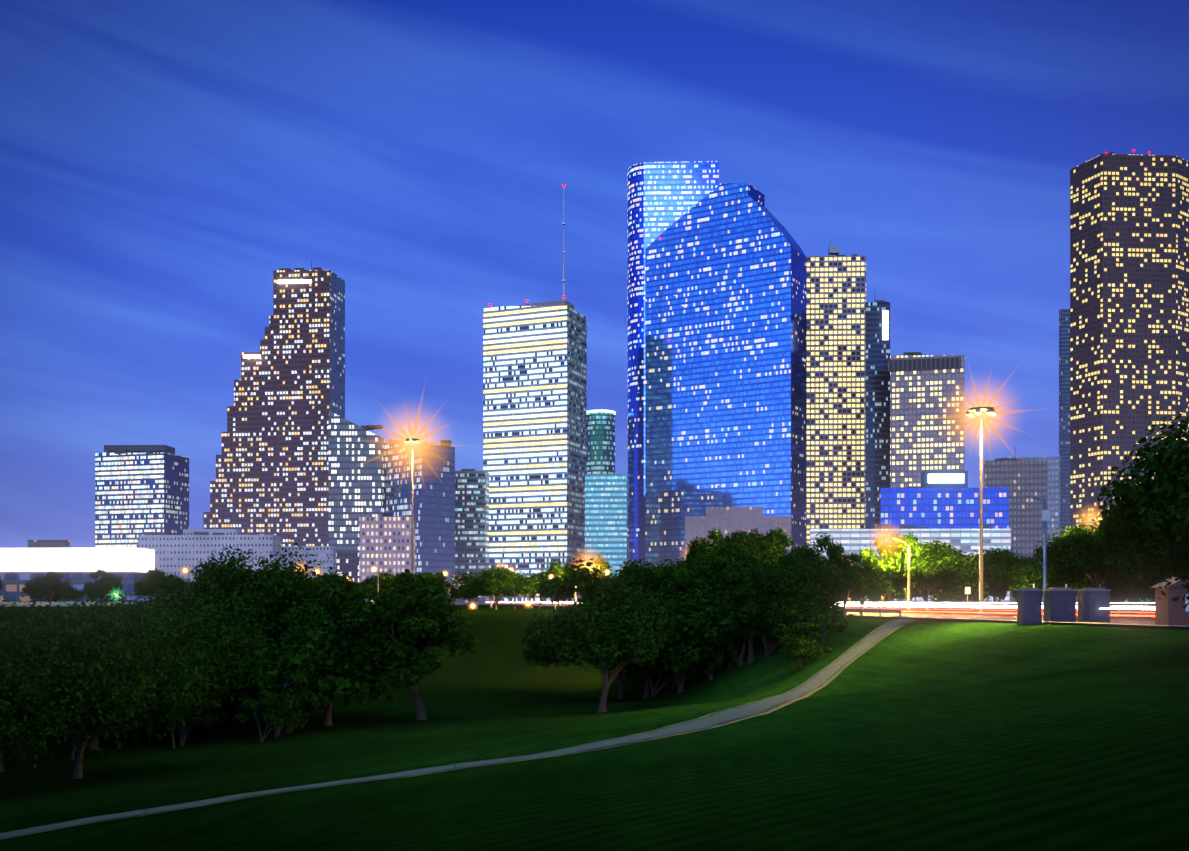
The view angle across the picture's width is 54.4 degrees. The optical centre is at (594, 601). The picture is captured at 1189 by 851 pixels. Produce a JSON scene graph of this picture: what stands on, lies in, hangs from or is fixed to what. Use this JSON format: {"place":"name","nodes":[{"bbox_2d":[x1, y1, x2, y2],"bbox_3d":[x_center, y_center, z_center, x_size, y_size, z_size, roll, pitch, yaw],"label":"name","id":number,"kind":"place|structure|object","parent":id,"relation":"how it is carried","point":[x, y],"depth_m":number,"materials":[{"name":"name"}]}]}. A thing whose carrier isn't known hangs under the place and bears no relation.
{"place":"outdoors","nodes":[
{"label":"outdoors","id":0,"kind":"place"},
{"bbox_2d":[243,280,311,357],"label":"step crown","id":1,"kind":"object","parent":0,"point":[283,282],"depth_m":860.14},
{"bbox_2d":[0,619,926,838],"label":"path","id":2,"kind":"structure","parent":0,"point":[821,678],"depth_m":37.78,"materials":[{"name":"grey concrete"}]},
{"bbox_2d":[570,547,608,577],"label":"light glare","id":3,"kind":"object","parent":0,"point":[593,565],"depth_m":229.52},
{"bbox_2d":[0,603,1188,850],"bbox_3d":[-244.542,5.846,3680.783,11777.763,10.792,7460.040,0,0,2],"label":"ground","id":4,"kind":"structure","parent":0,"point":[950,735],"depth_m":27.29,"materials":[{"name":"green plant"}]},
{"bbox_2d":[0,615,87,767],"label":"tree","id":5,"kind":"object","parent":4,"relation":"on","point":[20,690],"depth_m":58.28,"materials":[{"name":"green plant"}]},
{"bbox_2d":[21,575,72,600],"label":"tree","id":6,"kind":"object","parent":4,"relation":"on","point":[30,590],"depth_m":439.06,"materials":[{"name":"green plant"}]},
{"bbox_2d":[39,570,68,606],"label":"tree","id":7,"kind":"object","parent":4,"relation":"on","point":[53,580],"depth_m":354.88,"materials":[{"name":"green plant"}]},
{"bbox_2d":[46,718,103,759],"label":"tree","id":8,"kind":"object","parent":4,"relation":"on","point":[72,757],"depth_m":79.17,"materials":[{"name":"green plant"}]},
{"bbox_2d":[0,548,153,601],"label":"low building","id":9,"kind":"structure","parent":4,"relation":"on","point":[19,567],"depth_m":508.87,"materials":[{"name":"grey concrete"}]},
{"bbox_2d":[28,540,69,547],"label":"building","id":10,"kind":"structure","parent":9,"relation":"on","point":[53,545],"depth_m":712.71,"materials":[{"name":"grey concrete"}]},
{"bbox_2d":[0,602,154,606],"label":"road","id":11,"kind":"structure","parent":4,"relation":"on","point":[9,604],"depth_m":382.76,"materials":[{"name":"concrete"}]},
{"bbox_2d":[0,584,209,749],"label":"tree","id":12,"kind":"object","parent":4,"relation":"on","point":[83,609],"depth_m":83.77,"materials":[{"name":"green plant"}]},
{"bbox_2d":[87,568,122,606],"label":"tree","id":13,"kind":"object","parent":4,"relation":"on","point":[109,581],"depth_m":342.99,"materials":[{"name":"green plant"}]},
{"bbox_2d":[0,601,222,778],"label":"tree","id":14,"kind":"object","parent":4,"relation":"on","point":[108,672],"depth_m":64.99,"materials":[{"name":"green plant"}]},
{"bbox_2d":[91,589,174,617],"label":"tree","id":15,"kind":"object","parent":4,"relation":"on","point":[151,601],"depth_m":129.12,"materials":[{"name":"green plant"}]},
{"bbox_2d":[95,453,188,547],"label":"building","id":16,"kind":"structure","parent":4,"relation":"on","point":[130,476],"depth_m":922.48,"materials":[{"name":"grey glass"}]},
{"bbox_2d":[104,445,174,453],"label":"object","id":17,"kind":"object","parent":16,"relation":"on","point":[140,448],"depth_m":928.70,"materials":[{"name":"black"}]},
{"bbox_2d":[134,567,189,596],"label":"tree","id":18,"kind":"object","parent":4,"relation":"on","point":[156,580],"depth_m":331.59,"materials":[{"name":"green plant"}]},
{"bbox_2d":[128,689,226,745],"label":"tree","id":19,"kind":"object","parent":4,"relation":"on","point":[209,717],"depth_m":86.76,"materials":[{"name":"green plant"}]},
{"bbox_2d":[109,595,290,733],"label":"tree","id":20,"kind":"object","parent":4,"relation":"on","point":[216,636],"depth_m":89.91,"materials":[{"name":"green plant"}]},
{"bbox_2d":[138,535,280,597],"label":"building","id":21,"kind":"structure","parent":4,"relation":"on","point":[198,545],"depth_m":609.95,"materials":[{"name":"grey"}]},
{"bbox_2d":[183,529,240,534],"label":"building","id":22,"kind":"structure","parent":21,"relation":"on","point":[192,531],"depth_m":628.49,"materials":[{"name":"grey concrete"}]},
{"bbox_2d":[152,537,342,661],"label":"tree","id":23,"kind":"object","parent":4,"relation":"on","point":[276,590],"depth_m":102.31,"materials":[{"name":"green plant"}]},
{"bbox_2d":[232,690,307,741],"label":"tree","id":24,"kind":"object","parent":4,"relation":"on","point":[257,709],"depth_m":87.05,"materials":[{"name":"green plant"}]},
{"bbox_2d":[203,270,344,545],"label":"stepped tower","id":25,"kind":"structure","parent":4,"relation":"on","point":[306,323],"depth_m":862.63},
{"bbox_2d":[225,657,328,736],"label":"tree","id":26,"kind":"object","parent":4,"relation":"on","point":[315,699],"depth_m":91.17,"materials":[{"name":"green plant"}]},
{"bbox_2d":[233,630,345,731],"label":"tree","id":27,"kind":"object","parent":4,"relation":"on","point":[313,657],"depth_m":93.04,"materials":[{"name":"green plant"}]},
{"bbox_2d":[281,546,335,577],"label":"building","id":28,"kind":"structure","parent":4,"relation":"on","point":[331,554],"depth_m":646.37,"materials":[{"name":"grey"}]},
{"bbox_2d":[230,630,403,732],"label":"tree","id":29,"kind":"object","parent":4,"relation":"on","point":[344,684],"depth_m":94.53,"materials":[{"name":"green plant"}]},
{"bbox_2d":[279,571,383,725],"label":"tree","id":30,"kind":"object","parent":4,"relation":"on","point":[333,598],"depth_m":98.55,"materials":[{"name":"green plant"}]},
{"bbox_2d":[328,410,385,583],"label":"skyscraper","id":31,"kind":"structure","parent":4,"relation":"on","point":[347,447],"depth_m":705.64,"materials":[{"name":"grey glass"}]},
{"bbox_2d":[359,570,386,598],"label":"tree","id":32,"kind":"object","parent":4,"relation":"on","point":[373,579],"depth_m":289.84,"materials":[{"name":"green plant"}]},
{"bbox_2d":[359,517,414,603],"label":"beige building","id":33,"kind":"structure","parent":4,"relation":"on","point":[378,533],"depth_m":564.67,"materials":[{"name":"grey"}]},
{"bbox_2d":[369,571,404,596],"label":"tree","id":34,"kind":"object","parent":4,"relation":"on","point":[390,579],"depth_m":243.21,"materials":[{"name":"green plant"}]},
{"bbox_2d":[340,569,479,720],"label":"tree","id":35,"kind":"object","parent":4,"relation":"on","point":[415,613],"depth_m":96.84,"materials":[{"name":"green plant"}]},
{"bbox_2d":[361,376,459,486],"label":"light glare","id":36,"kind":"object","parent":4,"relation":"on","point":[412,449],"depth_m":230.77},
{"bbox_2d":[406,438,418,573],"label":"street light","id":37,"kind":"object","parent":4,"relation":"on","point":[412,526],"depth_m":231.23,"materials":[{"name":"grey metal"}]},
{"bbox_2d":[384,443,454,602],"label":"office building","id":38,"kind":"structure","parent":4,"relation":"on","point":[420,503],"depth_m":694.16,"materials":[{"name":"grey concrete"}]},
{"bbox_2d":[455,471,488,603],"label":"building","id":39,"kind":"structure","parent":4,"relation":"on","point":[471,481],"depth_m":763.76,"materials":[{"name":"grey concrete"}]},
{"bbox_2d":[451,565,541,609],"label":"tree","id":40,"kind":"object","parent":4,"relation":"on","point":[494,581],"depth_m":229.02,"materials":[{"name":"green plant"}]},
{"bbox_2d":[483,306,586,602],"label":"white tower","id":41,"kind":"structure","parent":4,"relation":"on","point":[541,330],"depth_m":813.36,"materials":[{"name":"grey concrete"}]},
{"bbox_2d":[519,300,573,309],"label":"penthouse","id":42,"kind":"object","parent":41,"relation":"on","point":[560,303],"depth_m":813.29,"materials":[{"name":"grey"}]},
{"bbox_2d":[533,559,582,605],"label":"tree","id":43,"kind":"object","parent":4,"relation":"on","point":[555,569],"depth_m":236.08,"materials":[{"name":"green plant"}]},
{"bbox_2d":[564,554,611,592],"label":"tree","id":44,"kind":"object","parent":4,"relation":"on","point":[603,569],"depth_m":234.26,"materials":[{"name":"green plant"}]},
{"bbox_2d":[517,596,671,698],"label":"tree","id":45,"kind":"object","parent":4,"relation":"on","point":[620,676],"depth_m":120.00,"materials":[{"name":"green plant"}]},
{"bbox_2d":[525,558,675,712],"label":"tree","id":46,"kind":"object","parent":4,"relation":"on","point":[637,628],"depth_m":93.02,"materials":[{"name":"green plant"}]},
{"bbox_2d":[585,474,628,577],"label":"building","id":47,"kind":"structure","parent":4,"relation":"on","point":[614,520],"depth_m":780.66,"materials":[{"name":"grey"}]},
{"bbox_2d":[585,591,686,698],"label":"tree","id":48,"kind":"object","parent":4,"relation":"on","point":[646,695],"depth_m":109.33,"materials":[{"name":"green plant"}]},
{"bbox_2d":[618,554,708,613],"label":"tree","id":49,"kind":"object","parent":4,"relation":"on","point":[635,571],"depth_m":113.40,"materials":[{"name":"green plant"}]},
{"bbox_2d":[620,659,718,697],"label":"tree","id":50,"kind":"object","parent":4,"relation":"on","point":[657,690],"depth_m":108.26,"materials":[{"name":"green plant"}]},
{"bbox_2d":[627,161,718,565],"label":"skyscraper","id":51,"kind":"structure","parent":4,"relation":"on","point":[662,197],"depth_m":880.59,"materials":[{"name":"blue glass"}]},
{"bbox_2d":[633,606,754,693],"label":"tree","id":52,"kind":"object","parent":4,"relation":"on","point":[694,656],"depth_m":100.42,"materials":[{"name":"green plant"}]},
{"bbox_2d":[656,596,761,680],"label":"tree","id":53,"kind":"object","parent":4,"relation":"on","point":[713,637],"depth_m":100.81,"materials":[{"name":"green plant"}]},
{"bbox_2d":[673,528,750,573],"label":"tree","id":54,"kind":"object","parent":4,"relation":"on","point":[702,548],"depth_m":147.90,"materials":[{"name":"green plant"}]},
{"bbox_2d":[667,588,763,666],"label":"tree","id":55,"kind":"object","parent":4,"relation":"on","point":[726,623],"depth_m":100.70,"materials":[{"name":"green plant"}]},
{"bbox_2d":[645,183,806,567],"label":"skyscraper","id":56,"kind":"structure","parent":4,"relation":"on","point":[726,265],"depth_m":822.85,"materials":[{"name":"blue glass"}]},
{"bbox_2d":[685,516,790,558],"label":"podium","id":57,"kind":"object","parent":4,"relation":"on","point":[705,528],"depth_m":600.02,"materials":[{"name":"grey concrete"}]},
{"bbox_2d":[706,507,762,515],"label":"podium top","id":58,"kind":"object","parent":57,"relation":"on","point":[756,511],"depth_m":608.83,"materials":[{"name":"grey concrete"}]},
{"bbox_2d":[690,539,790,605],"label":"tree","id":59,"kind":"object","parent":4,"relation":"on","point":[739,558],"depth_m":110.36,"materials":[{"name":"green plant"}]},
{"bbox_2d":[714,567,770,663],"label":"tree","id":60,"kind":"object","parent":4,"relation":"on","point":[731,576],"depth_m":98.53,"materials":[{"name":"green plant"}]},
{"bbox_2d":[535,587,969,618],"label":"roadside furniture","id":61,"kind":"object","parent":4,"relation":"on","point":[899,611],"depth_m":99.86,"materials":[{"name":"grey"}]},
{"bbox_2d":[719,527,793,563],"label":"tree","id":62,"kind":"object","parent":4,"relation":"on","point":[779,540],"depth_m":134.24,"materials":[{"name":"green plant"}]},
{"bbox_2d":[740,619,814,658],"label":"tree","id":63,"kind":"object","parent":4,"relation":"on","point":[755,631],"depth_m":97.11,"materials":[{"name":"green plant"}]},
{"bbox_2d":[722,585,854,654],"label":"tree","id":64,"kind":"object","parent":4,"relation":"on","point":[735,615],"depth_m":98.28,"materials":[{"name":"green plant"}]},
{"bbox_2d":[740,558,844,655],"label":"tree","id":65,"kind":"object","parent":4,"relation":"on","point":[773,595],"depth_m":91.60,"materials":[{"name":"green plant"}]},
{"bbox_2d":[776,633,833,667],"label":"tree","id":66,"kind":"object","parent":4,"relation":"on","point":[810,646],"depth_m":82.34,"materials":[{"name":"green plant"}]},
{"bbox_2d":[772,601,847,647],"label":"tree","id":67,"kind":"object","parent":4,"relation":"on","point":[831,620],"depth_m":86.61,"materials":[{"name":"green plant"}]},
{"bbox_2d":[778,532,846,599],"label":"tree","id":68,"kind":"object","parent":4,"relation":"on","point":[828,574],"depth_m":98.11,"materials":[{"name":"green plant"}]},
{"bbox_2d":[806,256,865,548],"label":"tan tower","id":69,"kind":"structure","parent":4,"relation":"on","point":[836,293],"depth_m":924.25,"materials":[{"name":"grey"}]},
{"bbox_2d":[825,551,867,616],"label":"tree","id":70,"kind":"object","parent":4,"relation":"on","point":[853,575],"depth_m":106.10,"materials":[{"name":"green plant"}]},
{"bbox_2d":[836,559,892,614],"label":"tree","id":71,"kind":"object","parent":4,"relation":"on","point":[876,583],"depth_m":117.69,"materials":[{"name":"green plant"}]},
{"bbox_2d":[864,302,889,528],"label":"skyscraper","id":72,"kind":"structure","parent":4,"relation":"on","point":[877,383],"depth_m":853.46,"materials":[{"name":"grey"}]},
{"bbox_2d":[882,310,888,339],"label":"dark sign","id":73,"kind":"object","parent":72,"relation":"attached to","point":[885,324],"depth_m":851.78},
{"bbox_2d":[858,541,905,607],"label":"tree","id":74,"kind":"object","parent":4,"relation":"on","point":[875,559],"depth_m":141.53,"materials":[{"name":"green plant"}]},
{"bbox_2d":[861,587,918,607],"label":"tree","id":75,"kind":"object","parent":4,"relation":"on","point":[903,595],"depth_m":165.06,"materials":[{"name":"green plant"}]},
{"bbox_2d":[893,538,912,612],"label":"lamp","id":76,"kind":"object","parent":4,"relation":"on","point":[908,588],"depth_m":136.65,"materials":[{"name":"grey metal"}]},
{"bbox_2d":[869,516,905,565],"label":"light glare","id":77,"kind":"object","parent":76,"relation":"attached to","point":[887,539],"depth_m":136.25,"materials":[{"name":"yellow"}]},
{"bbox_2d":[810,529,1010,603],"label":"garage","id":78,"kind":"structure","parent":4,"relation":"on","point":[1003,537],"depth_m":585.77,"materials":[{"name":"grey"}]},
{"bbox_2d":[890,355,964,487],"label":"tan block","id":79,"kind":"structure","parent":4,"relation":"on","point":[903,416],"depth_m":818.00,"materials":[{"name":"grey concrete"}]},
{"bbox_2d":[887,357,960,371],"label":"tan block louvres","id":80,"kind":"object","parent":79,"relation":"attached to","point":[920,364],"depth_m":817.47,"materials":[{"name":"grey"}]},
{"bbox_2d":[879,532,977,612],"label":"tree","id":81,"kind":"object","parent":4,"relation":"on","point":[936,564],"depth_m":139.05,"materials":[{"name":"green plant"}]},
{"bbox_2d":[879,487,1008,528],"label":"building","id":82,"kind":"structure","parent":4,"relation":"on","point":[904,496],"depth_m":634.88,"materials":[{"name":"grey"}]},
{"bbox_2d":[928,581,991,611],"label":"tree","id":83,"kind":"object","parent":4,"relation":"on","point":[937,597],"depth_m":148.32,"materials":[{"name":"green plant"}]},
{"bbox_2d":[941,579,990,611],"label":"tree","id":84,"kind":"object","parent":4,"relation":"on","point":[959,594],"depth_m":139.84,"materials":[{"name":"green plant"}]},
{"bbox_2d":[933,551,1001,606],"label":"tree","id":85,"kind":"object","parent":4,"relation":"on","point":[987,570],"depth_m":165.46,"materials":[{"name":"green plant"}]},
{"bbox_2d":[965,407,996,613],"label":"street light","id":86,"kind":"object","parent":4,"relation":"on","point":[989,410],"depth_m":126.44,"materials":[{"name":"grey metal"}]},
{"bbox_2d":[954,547,1011,610],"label":"tree","id":87,"kind":"object","parent":4,"relation":"on","point":[1001,582],"depth_m":167.67,"materials":[{"name":"green plant"}]},
{"bbox_2d":[930,366,1051,459],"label":"light glare","id":88,"kind":"object","parent":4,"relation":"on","point":[983,419],"depth_m":125.96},
{"bbox_2d":[984,460,1047,603],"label":"building","id":89,"kind":"structure","parent":4,"relation":"on","point":[1005,466],"depth_m":693.84,"materials":[{"name":"grey concrete"}]},
{"bbox_2d":[990,545,1042,609],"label":"tree","id":90,"kind":"object","parent":4,"relation":"on","point":[1008,558],"depth_m":185.06,"materials":[{"name":"green plant"}]},
{"bbox_2d":[1006,563,1042,597],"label":"tree","id":91,"kind":"object","parent":4,"relation":"on","point":[1016,568],"depth_m":157.77,"materials":[{"name":"green plant"}]},
{"bbox_2d":[1008,457,1059,546],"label":"building","id":92,"kind":"structure","parent":4,"relation":"on","point":[1052,506],"depth_m":750.73,"materials":[{"name":"grey concrete"}]},
{"bbox_2d":[1032,498,1049,623],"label":"blue pole","id":93,"kind":"object","parent":4,"relation":"on","point":[1045,515],"depth_m":74.94,"materials":[{"name":"blue metal"}]},
{"bbox_2d":[1009,567,1078,610],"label":"tree","id":94,"kind":"object","parent":4,"relation":"on","point":[1031,579],"depth_m":123.88,"materials":[{"name":"green plant"}]},
{"bbox_2d":[1016,584,1110,624],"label":"portable toilets","id":95,"kind":"object","parent":4,"relation":"on","point":[1059,604],"depth_m":72.43,"materials":[{"name":"grey"}]},
{"bbox_2d":[1059,309,1069,536],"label":"skyscraper","id":96,"kind":"structure","parent":4,"relation":"on","point":[1064,328],"depth_m":1134.95,"materials":[{"name":"blue glass"}]},
{"bbox_2d":[1070,502,1107,527],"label":"light glare","id":97,"kind":"object","parent":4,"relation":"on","point":[1089,517],"depth_m":103.94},
{"bbox_2d":[1032,507,1164,592],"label":"tree","id":98,"kind":"object","parent":4,"relation":"on","point":[1075,553],"depth_m":100.60,"materials":[{"name":"green plant"}]},
{"bbox_2d":[1046,530,1183,616],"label":"tree","id":99,"kind":"object","parent":4,"relation":"on","point":[1086,583],"depth_m":108.12,"materials":[{"name":"green plant"}]},
{"bbox_2d":[1070,154,1188,602],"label":"tower","id":100,"kind":"structure","parent":4,"relation":"on","point":[1129,220],"depth_m":889.96,"materials":[{"name":"brown"}]},
{"bbox_2d":[1098,574,1161,617],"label":"tree","id":101,"kind":"object","parent":4,"relation":"on","point":[1130,595],"depth_m":102.88,"materials":[{"name":"green plant"}]},
{"bbox_2d":[1096,413,1188,601],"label":"tree","id":102,"kind":"object","parent":4,"relation":"on","point":[1166,488],"depth_m":39.28,"materials":[{"name":"green plant"}]},
{"bbox_2d":[1140,493,1188,608],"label":"tree","id":103,"kind":"object","parent":4,"relation":"on","point":[1157,528],"depth_m":25.50,"materials":[{"name":"green plant"}]},
{"bbox_2d":[1150,576,1188,627],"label":"kiosk","id":104,"kind":"object","parent":4,"relation":"on","point":[1168,611],"depth_m":62.15,"materials":[{"name":"red wood"}]},
{"bbox_2d":[0,0,1188,547],"label":"sky","id":105,"kind":"structure","parent":0,"point":[160,160],"materials":[{"name":"blue"}]},
{"bbox_2d":[587,412,614,473],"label":"skyscraper","id":106,"kind":"structure","parent":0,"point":[598,426],"depth_m":890.23,"materials":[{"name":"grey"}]},
{"bbox_2d":[28,285,1188,604],"bbox_3d":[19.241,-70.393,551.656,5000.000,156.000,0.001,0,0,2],"label":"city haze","id":107,"kind":"object","parent":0,"point":[652,475],"depth_m":551.79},
{"bbox_2d":[489,603,1154,623],"bbox_3d":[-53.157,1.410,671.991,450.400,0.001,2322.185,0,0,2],"label":"road","id":108,"kind":"structure","parent":0,"point":[1138,621],"depth_m":108.00,"materials":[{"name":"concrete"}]},
{"bbox_2d":[492,602,1154,616],"bbox_3d":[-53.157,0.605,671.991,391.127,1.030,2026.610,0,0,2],"label":"light trails","id":109,"kind":"object","parent":108,"relation":"on","point":[1128,607],"depth_m":100.80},
{"bbox_2d":[482,603,1188,627],"bbox_3d":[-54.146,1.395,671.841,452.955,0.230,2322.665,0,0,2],"label":"kerbs","id":110,"kind":"structure","parent":108,"relation":"on","point":[1087,623],"depth_m":88.09,"materials":[{"name":"grey concrete"}]},
{"bbox_2d":[921,471,967,487],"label":"sign","id":111,"kind":"object","parent":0,"point":[949,476],"depth_m":636.45,"materials":[{"name":"white plastic"}]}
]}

